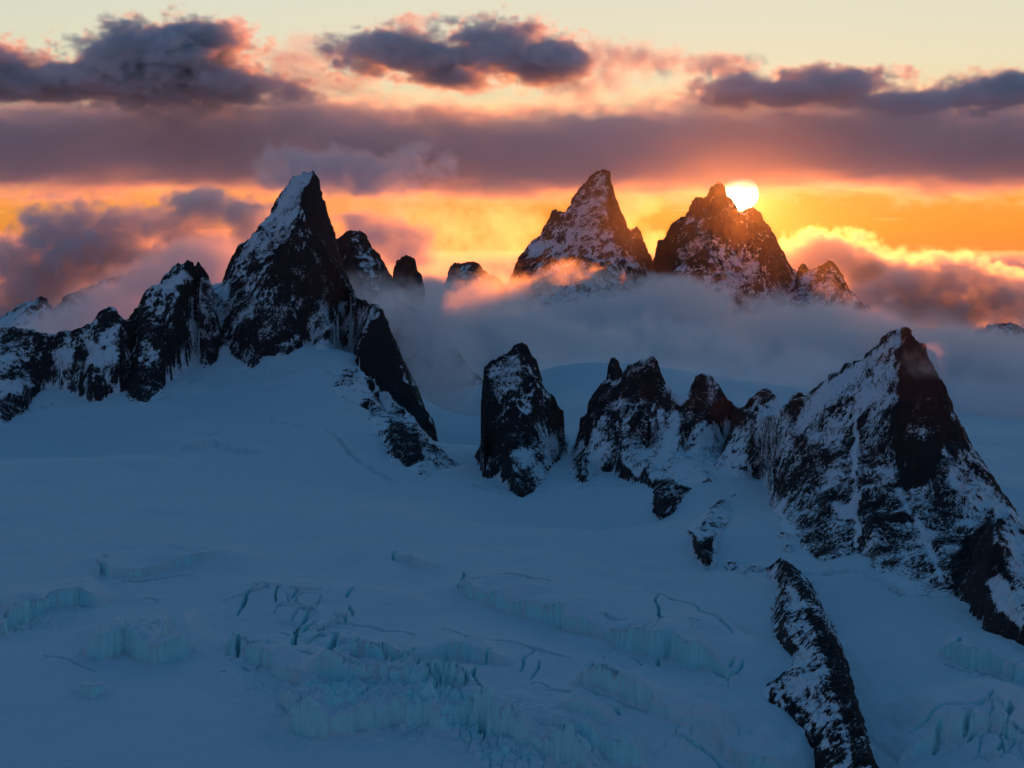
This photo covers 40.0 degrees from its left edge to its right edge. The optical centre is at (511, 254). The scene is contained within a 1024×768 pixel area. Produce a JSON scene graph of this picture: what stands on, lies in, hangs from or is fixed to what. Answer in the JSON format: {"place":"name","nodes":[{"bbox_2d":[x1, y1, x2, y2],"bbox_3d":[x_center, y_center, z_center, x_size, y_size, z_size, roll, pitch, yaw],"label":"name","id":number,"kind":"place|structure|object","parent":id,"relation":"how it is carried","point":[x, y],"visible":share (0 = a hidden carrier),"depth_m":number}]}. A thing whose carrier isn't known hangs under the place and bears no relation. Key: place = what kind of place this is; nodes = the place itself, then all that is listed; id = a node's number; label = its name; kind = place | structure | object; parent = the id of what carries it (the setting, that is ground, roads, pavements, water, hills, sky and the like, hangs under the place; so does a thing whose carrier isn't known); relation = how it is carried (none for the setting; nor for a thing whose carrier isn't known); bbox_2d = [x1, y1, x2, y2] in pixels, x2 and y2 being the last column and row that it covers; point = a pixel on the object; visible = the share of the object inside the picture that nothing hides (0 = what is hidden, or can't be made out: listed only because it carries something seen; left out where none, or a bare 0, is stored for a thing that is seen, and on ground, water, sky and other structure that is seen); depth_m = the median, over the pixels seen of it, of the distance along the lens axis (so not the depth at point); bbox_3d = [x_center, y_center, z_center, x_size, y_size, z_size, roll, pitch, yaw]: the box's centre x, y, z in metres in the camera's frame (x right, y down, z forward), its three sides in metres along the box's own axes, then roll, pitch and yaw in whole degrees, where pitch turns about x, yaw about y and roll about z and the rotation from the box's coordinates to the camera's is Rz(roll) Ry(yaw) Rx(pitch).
{"place":"outdoors","nodes":[
{"label":"outdoors","id":0,"kind":"place"},
{"bbox_2d":[0,296,52,328],"bbox_3d":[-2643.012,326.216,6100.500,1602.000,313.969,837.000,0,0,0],"label":"distant mountain","id":1,"kind":"structure","parent":0,"point":[29,315],"depth_m":6028.83},
{"bbox_2d":[0,307,135,426],"bbox_3d":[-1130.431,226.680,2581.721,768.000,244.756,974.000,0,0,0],"label":"rocky ridge","id":2,"kind":"structure","parent":0,"point":[89,362],"depth_m":2770.41},
{"bbox_2d":[33,268,163,333],"bbox_3d":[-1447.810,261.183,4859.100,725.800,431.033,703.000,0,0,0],"label":"distant mountain","id":3,"kind":"structure","parent":0,"point":[120,293],"depth_m":4849.44},
{"bbox_2d":[125,260,222,406],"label":"rocky peak","id":4,"kind":"structure","parent":0,"point":[174,315],"depth_m":2872.98},
{"bbox_2d":[217,170,437,441],"bbox_3d":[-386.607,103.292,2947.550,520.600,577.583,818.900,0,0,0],"label":"mountain peak","id":5,"kind":"structure","parent":0,"point":[286,288],"depth_m":2970.68},
{"bbox_2d":[336,229,391,329],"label":"rocky peak","id":6,"kind":"structure","parent":0,"point":[369,275],"depth_m":4244.69},
{"bbox_2d":[387,255,424,333],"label":"rock pinnacle","id":7,"kind":"object","parent":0,"point":[407,286],"visible":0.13,"depth_m":4187.24},
{"bbox_2d":[393,296,482,395],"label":"fog","id":8,"kind":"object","parent":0,"point":[435,361],"depth_m":3443.51},
{"bbox_2d":[438,261,511,361],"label":"mountain peak","id":9,"kind":"structure","parent":0,"point":[473,321],"depth_m":6333.13},
{"bbox_2d":[0,284,1023,767],"bbox_3d":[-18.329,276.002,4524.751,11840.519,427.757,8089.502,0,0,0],"label":"glacier","id":10,"kind":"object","parent":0,"point":[226,560],"visible":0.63,"depth_m":1293.22},
{"bbox_2d":[212,282,221,288],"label":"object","id":11,"kind":"object","parent":10,"relation":"on","point":[215,286],"visible":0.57,"depth_m":3071.13},
{"bbox_2d":[333,366,459,478],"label":"rock rib","id":12,"kind":"object","parent":10,"relation":"on","point":[406,438],"visible":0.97,"depth_m":2391.29},
{"bbox_2d":[474,342,577,496],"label":"rock tower","id":13,"kind":"structure","parent":10,"relation":"on","point":[524,443],"depth_m":2239.75},
{"bbox_2d":[652,481,691,519],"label":"rock outcrop","id":14,"kind":"object","parent":10,"relation":"on","point":[668,498],"visible":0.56,"depth_m":1870.33},
{"bbox_2d":[686,494,735,569],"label":"rock outcrop","id":15,"kind":"object","parent":10,"relation":"on","point":[706,528],"visible":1,"depth_m":1589.67},
{"bbox_2d":[725,558,736,570],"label":"rock patch","id":16,"kind":"object","parent":10,"relation":"on","point":[730,564],"visible":1,"depth_m":1490.12},
{"bbox_2d":[737,563,747,574],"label":"rock patch","id":17,"kind":"object","parent":10,"relation":"on","point":[742,570],"visible":1,"depth_m":1452.49},
{"bbox_2d":[748,563,764,571],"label":"rock patch","id":18,"kind":"object","parent":10,"relation":"on","point":[757,567],"visible":0.98,"depth_m":1458.95},
{"bbox_2d":[777,530,788,539],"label":"rock patch","id":19,"kind":"object","parent":10,"relation":"on","point":[783,534],"visible":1,"depth_m":1551.96},
{"bbox_2d":[783,541,790,552],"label":"rock patch","id":20,"kind":"object","parent":10,"relation":"on","point":[787,546],"visible":1,"depth_m":1518.82},
{"bbox_2d":[764,558,878,767],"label":"rock rib","id":21,"kind":"object","parent":10,"relation":"on","point":[810,691],"visible":0.98,"depth_m":1060.27},
{"bbox_2d":[0,259,1023,329],"bbox_3d":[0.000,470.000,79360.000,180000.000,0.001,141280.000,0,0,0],"label":"cloud","id":22,"kind":"structure","parent":0,"point":[946,294],"depth_m":24591.22},
{"bbox_2d":[0,0,1023,330],"label":"sky","id":23,"kind":"structure","parent":0,"point":[130,129]},
{"bbox_2d":[506,169,656,352],"bbox_3d":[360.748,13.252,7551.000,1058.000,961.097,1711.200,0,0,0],"label":"mountain peak","id":24,"kind":"structure","parent":0,"point":[581,279],"depth_m":7272.80},
{"bbox_2d":[568,356,805,487],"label":"jagged ridge","id":25,"kind":"structure","parent":0,"point":[642,421],"depth_m":2158.61},
{"bbox_2d":[606,357,622,380],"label":"rock pinnacle","id":26,"kind":"object","parent":25,"relation":"on","point":[614,372],"visible":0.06,"depth_m":2413.84},
{"bbox_2d":[651,182,881,353],"bbox_3d":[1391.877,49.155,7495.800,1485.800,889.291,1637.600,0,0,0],"label":"mountain peak","id":27,"kind":"structure","parent":0,"point":[727,278],"depth_m":7323.48},
{"bbox_2d":[714,327,1023,645],"bbox_3d":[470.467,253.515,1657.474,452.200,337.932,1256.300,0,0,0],"label":"mountain peak","id":28,"kind":"structure","parent":0,"point":[873,455],"depth_m":1572.69},
{"bbox_2d":[841,324,927,359],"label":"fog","id":29,"kind":"structure","parent":0,"point":[867,339],"depth_m":6354.48},
{"bbox_2d":[952,322,1023,388],"bbox_3d":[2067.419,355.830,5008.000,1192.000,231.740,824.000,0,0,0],"label":"distant mountain","id":30,"kind":"structure","parent":0,"point":[993,356],"depth_m":4893.02}
]}

